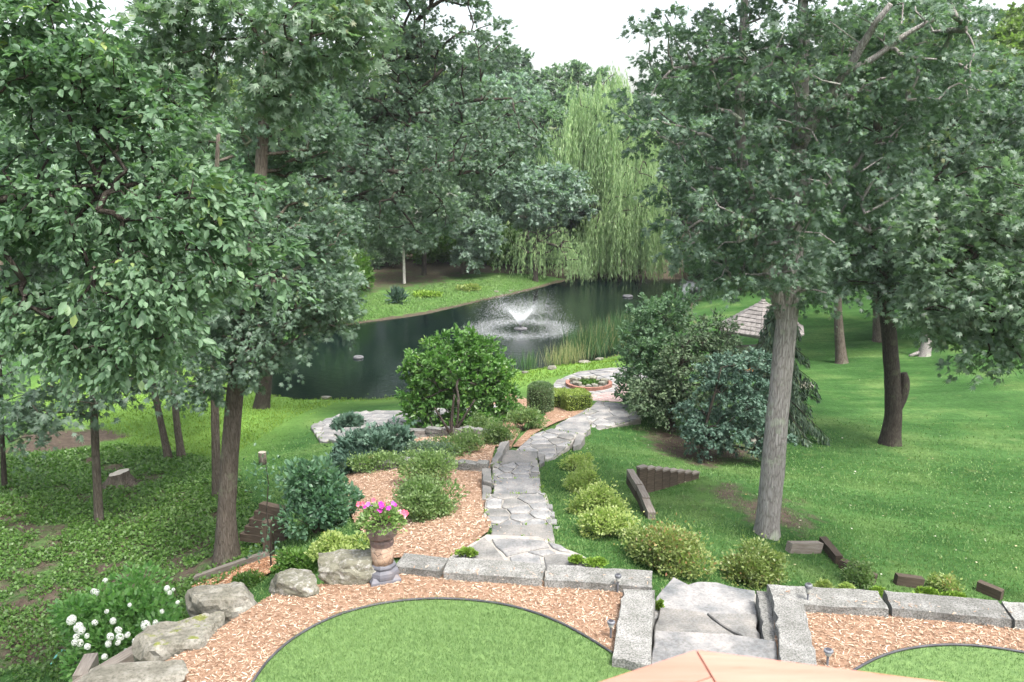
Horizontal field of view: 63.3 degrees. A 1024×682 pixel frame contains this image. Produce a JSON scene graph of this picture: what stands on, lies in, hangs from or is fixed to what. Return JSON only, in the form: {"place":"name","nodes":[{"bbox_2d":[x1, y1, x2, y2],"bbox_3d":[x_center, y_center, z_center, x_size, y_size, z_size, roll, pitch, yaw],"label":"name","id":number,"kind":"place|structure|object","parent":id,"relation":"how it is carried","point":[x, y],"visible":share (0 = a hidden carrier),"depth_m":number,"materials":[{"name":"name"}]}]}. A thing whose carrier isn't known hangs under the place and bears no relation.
{"place":"outdoors","nodes":[
{"label":"outdoors","id":0,"kind":"place"},
{"bbox_2d":[7,355,617,456],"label":"grass","id":1,"kind":"structure","parent":0,"point":[602,361],"depth_m":27.66,"materials":[{"name":"green plant"}]},
{"bbox_2d":[257,276,698,399],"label":"pond water","id":2,"kind":"structure","parent":0,"point":[335,370],"depth_m":42.70,"materials":[{"name":"black liquid"}]},
{"bbox_2d":[461,285,573,341],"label":"fountain","id":3,"kind":"object","parent":2,"relation":"on","point":[521,320],"visible":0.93,"depth_m":43.70,"materials":[{"name":"white liquid"}]},
{"bbox_2d":[534,338,591,366],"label":"reeds","id":4,"kind":"object","parent":2,"relation":"on","point":[564,356],"visible":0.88,"depth_m":35.97,"materials":[{"name":"green plant"}]},
{"bbox_2d":[552,305,643,359],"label":"reeds","id":5,"kind":"object","parent":2,"relation":"on","point":[600,339],"visible":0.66,"depth_m":38.15,"materials":[{"name":"green plant"}]},
{"bbox_2d":[311,367,645,580],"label":"path","id":6,"kind":"structure","parent":0,"point":[532,508],"depth_m":16.23,"materials":[{"name":"grey stone"}]},
{"bbox_2d":[565,376,611,390],"bbox_3d":[2.603,1.431,28.099,1.578,0.266,1.521,0,12,0],"label":"round brick planter","id":7,"kind":"object","parent":6,"relation":"on","point":[592,383],"visible":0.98,"depth_m":27.91,"materials":[{"name":"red brick"}]},
{"bbox_2d":[0,179,1023,681],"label":"ground","id":8,"kind":"structure","parent":0,"point":[852,389],"depth_m":21.06,"materials":[{"name":"green plant"}]},
{"bbox_2d":[0,94,44,248],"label":"woodland tree","id":9,"kind":"object","parent":8,"relation":"on","point":[12,139],"visible":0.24,"depth_m":39.24,"materials":[{"name":"green plant"}]},
{"bbox_2d":[0,292,86,488],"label":"young tree","id":10,"kind":"object","parent":8,"relation":"on","point":[7,380],"visible":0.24,"depth_m":19.07,"materials":[{"name":"green plant"}]},
{"bbox_2d":[0,91,106,253],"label":"woodland tree","id":11,"kind":"object","parent":8,"relation":"on","point":[53,108],"visible":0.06,"depth_m":43.87,"materials":[{"name":"green plant"}]},
{"bbox_2d":[5,244,106,301],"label":"understorey bush","id":12,"kind":"object","parent":8,"relation":"on","point":[46,268],"visible":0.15,"depth_m":44.43,"materials":[{"name":"green plant"}]},
{"bbox_2d":[0,266,182,522],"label":"young tree","id":13,"kind":"object","parent":8,"relation":"on","point":[28,411],"visible":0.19,"depth_m":16.50,"materials":[{"name":"green plant"}]},
{"bbox_2d":[72,646,133,681],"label":"timber retaining wall","id":14,"kind":"structure","parent":8,"relation":"on","point":[87,662],"depth_m":10.01,"materials":[{"name":"brown wood"}]},
{"bbox_2d":[46,559,182,681],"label":"hydrangea","id":15,"kind":"object","parent":8,"relation":"on","point":[116,619],"visible":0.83,"depth_m":11.62,"materials":[{"name":"green plant"}]},
{"bbox_2d":[102,468,141,491],"bbox_3d":[-9.541,3.390,20.200,1.341,0.513,1.234,0,12,0],"label":"tree stump","id":16,"kind":"object","parent":8,"relation":"on","point":[125,476],"visible":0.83,"depth_m":20.07,"materials":[{"name":"brown plant"}]},
{"bbox_2d":[44,117,210,271],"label":"woodland tree","id":17,"kind":"object","parent":8,"relation":"on","point":[92,136],"visible":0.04,"depth_m":40.98,"materials":[{"name":"green plant"}]},
{"bbox_2d":[0,441,262,681],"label":"ground cover","id":18,"kind":"object","parent":8,"relation":"on","point":[82,475],"visible":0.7,"depth_m":17.32,"materials":[{"name":"green plant"}]},
{"bbox_2d":[102,245,203,457],"bbox_3d":[-10.102,-0.058,24.591,4.449,6.009,4.526,5,13,21],"label":"young tree","id":19,"kind":"object","parent":8,"relation":"on","point":[180,448],"visible":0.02,"depth_m":22.31,"materials":[{"name":"brown plant"}]},
{"bbox_2d":[0,0,325,411],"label":"elm tree","id":20,"kind":"object","parent":8,"relation":"on","point":[37,56],"visible":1,"depth_m":7.67,"materials":[{"name":"green plant"}]},
{"bbox_2d":[105,278,220,459],"bbox_3d":[-10.611,0.459,24.199,3.652,5.252,4.159,2,12,10],"label":"young tree","id":21,"kind":"object","parent":8,"relation":"on","point":[166,448],"visible":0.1,"depth_m":22.46,"materials":[{"name":"green plant"}]},
{"bbox_2d":[82,89,310,497],"bbox_3d":[-7.227,-1.168,19.276,5.547,9.290,4.636,0,12,0],"label":"oak tree","id":22,"kind":"object","parent":8,"relation":"on","point":[217,158],"visible":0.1,"depth_m":18.20,"materials":[{"name":"green plant"}]},
{"bbox_2d":[193,551,269,581],"bbox_3d":[-4.817,3.899,14.302,1.404,0.155,0.137,-20,11,6],"label":"timber edging","id":23,"kind":"object","parent":8,"relation":"on","point":[253,558],"visible":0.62,"depth_m":14.25,"materials":[{"name":"wood"}]},
{"bbox_2d":[192,557,274,586],"bbox_3d":[-4.379,3.798,13.684,2.119,0.884,0.982,0,12,0],"label":"mulch bed","id":24,"kind":"object","parent":8,"relation":"on","point":[267,558],"visible":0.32,"depth_m":13.91,"materials":[{"name":"brown wood"}]},
{"bbox_2d":[238,443,302,565],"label":"sapling","id":25,"kind":"object","parent":24,"relation":"on","point":[268,537],"visible":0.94,"depth_m":13.34,"materials":[{"name":"green plant"}]},
{"bbox_2d":[114,0,407,152],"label":"oak tree","id":26,"kind":"object","parent":8,"relation":"on","point":[333,21],"visible":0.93,"depth_m":8.39,"materials":[{"name":"green plant"}]},
{"bbox_2d":[239,501,288,555],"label":"timber retaining wall","id":27,"kind":"structure","parent":8,"relation":"on","point":[253,535],"depth_m":14.89,"materials":[{"name":"brown wood"}]},
{"bbox_2d":[161,4,371,567],"bbox_3d":[-4.176,-1.213,14.271,3.607,10.915,3.189,0,12,0],"label":"oak tree","id":28,"kind":"object","parent":8,"relation":"on","point":[236,345],"visible":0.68,"depth_m":13.78,"materials":[{"name":"green plant"}]},
{"bbox_2d":[269,545,317,574],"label":"perennial clump","id":29,"kind":"object","parent":8,"relation":"on","point":[295,558],"visible":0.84,"depth_m":12.66,"materials":[{"name":"green plant"}]},
{"bbox_2d":[274,455,364,540],"bbox_3d":[-3.323,2.638,14.372,1.435,1.509,1.494,0,12,0],"label":"shrub","id":30,"kind":"object","parent":8,"relation":"on","point":[318,500],"visible":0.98,"depth_m":14.12,"materials":[{"name":"green plant"}]},
{"bbox_2d":[304,529,369,561],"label":"perennial clump","id":31,"kind":"object","parent":8,"relation":"on","point":[334,541],"visible":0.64,"depth_m":12.53,"materials":[{"name":"green plant"}]},
{"bbox_2d":[303,245,375,293],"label":"understorey bush","id":32,"kind":"object","parent":8,"relation":"on","point":[366,269],"visible":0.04,"depth_m":53.43,"materials":[{"name":"green plant"}]},
{"bbox_2d":[355,236,406,269],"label":"understorey bush","id":33,"kind":"object","parent":8,"relation":"on","point":[380,253],"visible":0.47,"depth_m":62.72,"materials":[{"name":"green plant"}]},
{"bbox_2d":[222,0,560,409],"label":"oak tree","id":34,"kind":"object","parent":8,"relation":"on","point":[380,162],"visible":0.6,"depth_m":24.35,"materials":[{"name":"green plant"}]},
{"bbox_2d":[354,457,488,472],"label":"retaining wall","id":35,"kind":"structure","parent":8,"relation":"on","point":[471,465],"depth_m":16.93,"materials":[{"name":"stone"}]},
{"bbox_2d":[373,174,475,283],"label":"young tree","id":36,"kind":"object","parent":8,"relation":"on","point":[461,197],"visible":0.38,"depth_m":55.85,"materials":[{"name":"green plant"}]},
{"bbox_2d":[369,78,489,210],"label":"woodland tree","id":37,"kind":"object","parent":8,"relation":"on","point":[449,109],"visible":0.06,"depth_m":70.74,"materials":[{"name":"green plant"}]},
{"bbox_2d":[406,226,461,264],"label":"understorey bush","id":38,"kind":"object","parent":8,"relation":"on","point":[442,252],"visible":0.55,"depth_m":65.15,"materials":[{"name":"green plant"}]},
{"bbox_2d":[381,110,505,274],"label":"oak tree","id":39,"kind":"object","parent":8,"relation":"on","point":[476,191],"visible":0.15,"depth_m":60.00,"materials":[{"name":"green plant"}]},
{"bbox_2d":[341,275,547,324],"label":"grass","id":40,"kind":"structure","parent":8,"relation":"on","point":[410,297],"depth_m":53.51,"materials":[{"name":"green plant"}]},
{"bbox_2d":[394,321,523,435],"bbox_3d":[-1.563,1.172,22.563,3.416,3.254,3.657,9,15,35],"label":"magnolia shrub","id":41,"kind":"object","parent":8,"relation":"on","point":[495,372],"visible":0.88,"depth_m":22.43,"materials":[{"name":"green plant"}]},
{"bbox_2d":[345,395,576,557],"bbox_3d":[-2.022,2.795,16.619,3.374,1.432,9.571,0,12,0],"label":"mulch bed","id":42,"kind":"object","parent":8,"relation":"on","point":[414,541],"visible":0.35,"depth_m":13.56,"materials":[{"name":"brown wood"}]},
{"bbox_2d":[322,414,416,475],"bbox_3d":[-3.241,2.346,18.619,1.941,1.171,2.463,9,15,36],"label":"juniper bush","id":43,"kind":"object","parent":42,"relation":"on","point":[385,436],"visible":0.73,"depth_m":18.41,"materials":[{"name":"green plant"}]},
{"bbox_2d":[344,447,403,472],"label":"spirea shrub","id":44,"kind":"object","parent":42,"relation":"on","point":[375,457],"visible":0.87,"depth_m":17.66,"materials":[{"name":"green plant"}]},
{"bbox_2d":[386,463,469,522],"bbox_3d":[-1.408,2.581,13.756,1.414,0.960,1.350,0,12,0],"label":"spirea shrub","id":45,"kind":"object","parent":42,"relation":"on","point":[420,496],"visible":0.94,"depth_m":13.70,"materials":[{"name":"green plant"}]},
{"bbox_2d":[391,439,464,482],"bbox_3d":[-1.598,2.360,15.906,1.495,0.978,1.223,0,12,0],"label":"spirea shrub","id":46,"kind":"object","parent":42,"relation":"on","point":[433,461],"visible":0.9,"depth_m":15.74,"materials":[{"name":"green plant"}]},
{"bbox_2d":[429,424,485,456],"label":"spirea shrub","id":47,"kind":"object","parent":42,"relation":"on","point":[468,439],"visible":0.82,"depth_m":18.66,"materials":[{"name":"green plant"}]},
{"bbox_2d":[449,208,508,273],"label":"locust tree","id":48,"kind":"object","parent":8,"relation":"on","point":[482,225],"visible":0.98,"depth_m":58.91,"materials":[{"name":"green plant"}]},
{"bbox_2d":[447,147,515,218],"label":"woodland tree","id":49,"kind":"object","parent":8,"relation":"on","point":[493,211],"visible":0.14,"depth_m":68.22,"materials":[{"name":"green plant"}]},
{"bbox_2d":[445,39,554,108],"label":"woodland tree","id":50,"kind":"object","parent":8,"relation":"on","point":[534,75],"visible":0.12,"depth_m":94.68,"materials":[{"name":"green plant"}]},
{"bbox_2d":[474,221,527,266],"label":"understorey bush","id":51,"kind":"object","parent":8,"relation":"on","point":[505,251],"visible":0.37,"depth_m":65.30,"materials":[{"name":"green plant"}]},
{"bbox_2d":[471,70,549,207],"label":"woodland tree","id":52,"kind":"object","parent":8,"relation":"on","point":[518,89],"visible":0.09,"depth_m":83.14,"materials":[{"name":"green plant"}]},
{"bbox_2d":[457,156,599,268],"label":"locust tree","id":53,"kind":"object","parent":8,"relation":"on","point":[552,200],"visible":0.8,"depth_m":59.72,"materials":[{"name":"green plant"}]},
{"bbox_2d":[486,394,582,446],"bbox_3d":[0.565,2.127,23.675,3.307,1.262,9.353,0,12,0],"label":"mulch bed","id":54,"kind":"object","parent":8,"relation":"on","point":[557,410],"visible":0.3,"depth_m":22.76,"materials":[{"name":"brown wood"}]},
{"bbox_2d":[479,417,520,445],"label":"spirea shrub","id":55,"kind":"object","parent":54,"relation":"on","point":[499,433],"visible":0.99,"depth_m":19.52,"materials":[{"name":"green plant"}]},
{"bbox_2d":[504,402,551,430],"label":"spirea shrub","id":56,"kind":"object","parent":54,"relation":"on","point":[526,415],"visible":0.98,"depth_m":21.29,"materials":[{"name":"green plant"}]},
{"bbox_2d":[526,380,554,413],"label":"clipped hedge","id":57,"kind":"object","parent":54,"relation":"on","point":[540,393],"visible":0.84,"depth_m":24.13,"materials":[{"name":"green plant"}]},
{"bbox_2d":[559,387,592,410],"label":"clipped hedge","id":58,"kind":"object","parent":54,"relation":"on","point":[575,399],"visible":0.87,"depth_m":24.28,"materials":[{"name":"green plant"}]},
{"bbox_2d":[485,96,585,227],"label":"woodland tree","id":59,"kind":"object","parent":8,"relation":"on","point":[547,113],"visible":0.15,"depth_m":68.99,"materials":[{"name":"green plant"}]},
{"bbox_2d":[490,212,592,284],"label":"willow tree","id":60,"kind":"object","parent":8,"relation":"on","point":[537,240],"visible":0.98,"depth_m":59.40,"materials":[{"name":"green plant"}]},
{"bbox_2d":[538,59,615,103],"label":"woodland tree","id":61,"kind":"object","parent":8,"relation":"on","point":[579,68],"visible":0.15,"depth_m":98.24,"materials":[{"name":"green plant"}]},
{"bbox_2d":[561,455,604,493],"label":"spirea shrub","id":62,"kind":"object","parent":8,"relation":"on","point":[587,475],"visible":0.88,"depth_m":15.76,"materials":[{"name":"green plant"}]},
{"bbox_2d":[563,475,633,518],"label":"spirea shrub","id":63,"kind":"object","parent":8,"relation":"on","point":[598,495],"visible":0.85,"depth_m":13.90,"materials":[{"name":"green plant"}]},
{"bbox_2d":[530,61,671,272],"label":"willow tree","id":64,"kind":"object","parent":8,"relation":"on","point":[596,155],"visible":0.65,"depth_m":62.67,"materials":[{"name":"green plant"}]},
{"bbox_2d":[570,501,644,538],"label":"spirea shrub","id":65,"kind":"object","parent":8,"relation":"on","point":[606,521],"visible":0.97,"depth_m":12.66,"materials":[{"name":"green plant"}]},
{"bbox_2d":[559,144,692,282],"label":"willow tree","id":66,"kind":"object","parent":8,"relation":"on","point":[622,226],"visible":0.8,"depth_m":60.65,"materials":[{"name":"green plant"}]},
{"bbox_2d":[610,284,704,415],"bbox_3d":[4.118,0.441,23.642,2.602,4.134,2.673,0,12,0],"label":"bush","id":67,"kind":"object","parent":8,"relation":"on","point":[649,341],"visible":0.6,"depth_m":23.45,"materials":[{"name":"green plant"}]},
{"bbox_2d":[626,464,699,519],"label":"timber retaining wall","id":68,"kind":"structure","parent":8,"relation":"on","point":[643,481],"depth_m":16.61,"materials":[{"name":"wood"}]},
{"bbox_2d":[613,512,724,580],"bbox_3d":[2.206,2.821,11.719,1.589,0.930,1.121,5,13,22],"label":"spirea shrub","id":69,"kind":"object","parent":8,"relation":"on","point":[659,545],"visible":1,"depth_m":11.54,"materials":[{"name":"green plant"}]},
{"bbox_2d":[639,101,721,239],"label":"woodland tree","id":70,"kind":"object","parent":8,"relation":"on","point":[674,118],"visible":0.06,"depth_m":68.34,"materials":[{"name":"green plant"}]},
{"bbox_2d":[633,61,732,231],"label":"woodland tree","id":71,"kind":"object","parent":8,"relation":"on","point":[681,91],"visible":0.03,"depth_m":78.06,"materials":[{"name":"green plant"}]},
{"bbox_2d":[621,308,747,431],"bbox_3d":[4.689,0.956,22.224,3.630,3.609,2.403,0,12,0],"label":"yew tree","id":72,"kind":"object","parent":8,"relation":"on","point":[684,358],"visible":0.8,"depth_m":22.07,"materials":[{"name":"green plant"}]},
{"bbox_2d":[667,346,797,463],"bbox_3d":[5.317,1.634,20.000,2.791,2.958,2.092,-4,13,-18],"label":"spruce tree","id":73,"kind":"object","parent":8,"relation":"on","point":[702,433],"visible":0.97,"depth_m":19.80,"materials":[{"name":"green plant"}]},
{"bbox_2d":[654,114,818,290],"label":"woodland tree","id":74,"kind":"object","parent":8,"relation":"on","point":[661,173],"visible":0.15,"depth_m":50.43,"materials":[{"name":"green plant"}]},
{"bbox_2d":[712,529,795,589],"bbox_3d":[3.458,3.112,11.772,1.149,0.813,0.838,0,12,0],"label":"spirea shrub","id":75,"kind":"object","parent":8,"relation":"on","point":[754,568],"visible":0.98,"depth_m":11.68,"materials":[{"name":"green plant"}]},
{"bbox_2d":[719,298,803,373],"bbox_3d":[10.110,-0.243,33.700,3.729,3.280,3.239,-3,12,-12],"label":"gazebo","id":76,"kind":"object","parent":8,"relation":"on","point":[750,318],"visible":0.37,"depth_m":32.95,"materials":[{"name":"white wood"}]},
{"bbox_2d":[730,305,830,447],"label":"spruce tree","id":77,"kind":"object","parent":8,"relation":"on","point":[797,424],"visible":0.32,"depth_m":22.54,"materials":[{"name":"green plant"}]},
{"bbox_2d":[785,541,823,553],"bbox_3d":[4.868,3.438,13.832,0.784,0.186,0.125,8,6,-31],"label":"timber edging","id":78,"kind":"object","parent":8,"relation":"on","point":[803,547],"visible":0.99,"depth_m":13.76,"materials":[{"name":"brown wood"}]},
{"bbox_2d":[596,0,1019,540],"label":"oak tree","id":79,"kind":"object","parent":8,"relation":"on","point":[784,288],"visible":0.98,"depth_m":12.30,"materials":[{"name":"green plant"}]},
{"bbox_2d":[753,125,949,363],"bbox_3d":[14.298,-4.128,34.328,7.976,10.352,6.388,-7,14,-30],"label":"oak tree","id":80,"kind":"object","parent":8,"relation":"on","point":[841,357],"visible":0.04,"depth_m":33.95,"materials":[{"name":"green plant"}]},
{"bbox_2d":[839,547,876,587],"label":"spirea shrub","id":81,"kind":"object","parent":8,"relation":"on","point":[861,575],"visible":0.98,"depth_m":12.86,"materials":[{"name":"green plant"}]},
{"bbox_2d":[764,0,1023,446],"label":"oak tree","id":82,"kind":"object","parent":8,"relation":"on","point":[896,386],"visible":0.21,"depth_m":20.03,"materials":[{"name":"green plant"}]},
{"bbox_2d":[833,103,1008,342],"bbox_3d":[17.426,-5.486,37.637,8.162,11.540,6.927,-4,13,-17],"label":"oak tree","id":83,"kind":"object","parent":8,"relation":"on","point":[876,332],"visible":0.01,"depth_m":37.97,"materials":[{"name":"green plant"}]},
{"bbox_2d":[925,570,965,592],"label":"spirea shrub","id":84,"kind":"object","parent":8,"relation":"on","point":[944,582],"visible":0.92,"depth_m":13.20,"materials":[{"name":"green plant"}]},
{"bbox_2d":[870,149,1023,390],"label":"oak tree","id":85,"kind":"object","parent":8,"relation":"on","point":[961,302],"visible":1,"depth_m":10.93,"materials":[{"name":"green plant"}]},
{"bbox_2d":[891,123,1022,356],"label":"oak tree","id":86,"kind":"object","parent":8,"relation":"on","point":[923,351],"visible":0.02,"depth_m":34.98,"materials":[{"name":"green plant"}]},
{"bbox_2d":[934,15,1023,166],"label":"woodland tree","id":87,"kind":"object","parent":8,"relation":"on","point":[1001,34],"visible":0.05,"depth_m":47.30,"materials":[{"name":"green plant"}]},
{"bbox_2d":[0,0,1023,150],"label":"sky","id":88,"kind":"structure","parent":0,"point":[557,31],"materials":[{"name":"white"}]},
{"bbox_2d":[166,573,1023,681],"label":"terrace ground","id":89,"kind":"structure","parent":0,"point":[844,663],"depth_m":9.21,"materials":[{"name":"brown wood"}]},
{"bbox_2d":[78,660,188,681],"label":"boulder","id":90,"kind":"object","parent":89,"relation":"on","point":[162,671],"visible":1,"depth_m":8.08,"materials":[{"name":"stone"}]},
{"bbox_2d":[132,611,224,661],"bbox_3d":[-3.587,3.409,9.043,0.976,0.688,0.822,-4,13,-20],"label":"boulder","id":91,"kind":"object","parent":89,"relation":"on","point":[163,641],"visible":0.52,"depth_m":8.80,"materials":[{"name":"stone"}]},
{"bbox_2d":[185,581,257,623],"bbox_3d":[-3.363,3.194,9.746,0.834,0.782,0.686,-6,14,-28],"label":"boulder","id":92,"kind":"object","parent":89,"relation":"on","point":[232,600],"visible":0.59,"depth_m":9.50,"materials":[{"name":"stone"}]},
{"bbox_2d":[269,568,318,597],"bbox_3d":[-2.659,3.011,10.048,0.515,0.455,0.686,-6,14,-28],"label":"boulder","id":93,"kind":"object","parent":89,"relation":"on","point":[301,583],"visible":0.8,"depth_m":9.85,"materials":[{"name":"grey stone"}]},
{"bbox_2d":[318,549,375,584],"bbox_3d":[-2.001,2.868,10.272,0.784,0.553,0.444,0,12,1],"label":"boulder","id":94,"kind":"object","parent":89,"relation":"on","point":[346,566],"visible":0.83,"depth_m":10.09,"materials":[{"name":"grey stone"}]},
{"bbox_2d":[365,517,400,586],"bbox_3d":[-1.599,2.561,10.205,0.379,0.747,0.379,-5,13,-21],"label":"chimney pot planter","id":95,"kind":"object","parent":89,"relation":"on","point":[384,566],"visible":0.78,"depth_m":10.09,"materials":[{"name":"brown ceramic"}]},
{"bbox_2d":[354,498,408,535],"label":"petunia plant","id":96,"kind":"object","parent":95,"relation":"in","point":[374,511],"visible":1,"depth_m":10.03,"materials":[{"name":"green plant"}]},
{"bbox_2d":[252,597,612,681],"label":"lawn edging","id":97,"kind":"object","parent":89,"relation":"on","point":[411,599],"visible":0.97,"depth_m":9.38,"materials":[{"name":"grey metal"}]},
{"bbox_2d":[251,594,630,681],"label":"lawn","id":98,"kind":"structure","parent":89,"relation":"on","point":[422,645],"depth_m":8.72,"materials":[{"name":"green plant"}]},
{"bbox_2d":[396,553,652,591],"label":"stone wall","id":99,"kind":"structure","parent":89,"relation":"on","point":[494,571],"depth_m":10.20,"materials":[{"name":"stone"}]},
{"bbox_2d":[612,577,816,670],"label":"stone steps","id":100,"kind":"structure","parent":89,"relation":"on","point":[712,617],"depth_m":9.23,"materials":[{"name":"stone"}]},
{"bbox_2d":[767,585,1023,629],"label":"stone wall","id":101,"kind":"structure","parent":89,"relation":"on","point":[838,603],"depth_m":9.45,"materials":[{"name":"stone"}]},
{"bbox_2d":[852,643,1023,670],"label":"lawn edging","id":102,"kind":"object","parent":89,"relation":"on","point":[922,646],"visible":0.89,"depth_m":8.73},
{"bbox_2d":[857,640,1023,681],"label":"lawn","id":103,"kind":"structure","parent":89,"relation":"on","point":[970,670],"depth_m":8.46,"materials":[{"name":"green plant"}]},
{"bbox_2d":[600,650,940,681],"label":"patio umbrella","id":104,"kind":"object","parent":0,"point":[699,666],"visible":1,"depth_m":1.05,"materials":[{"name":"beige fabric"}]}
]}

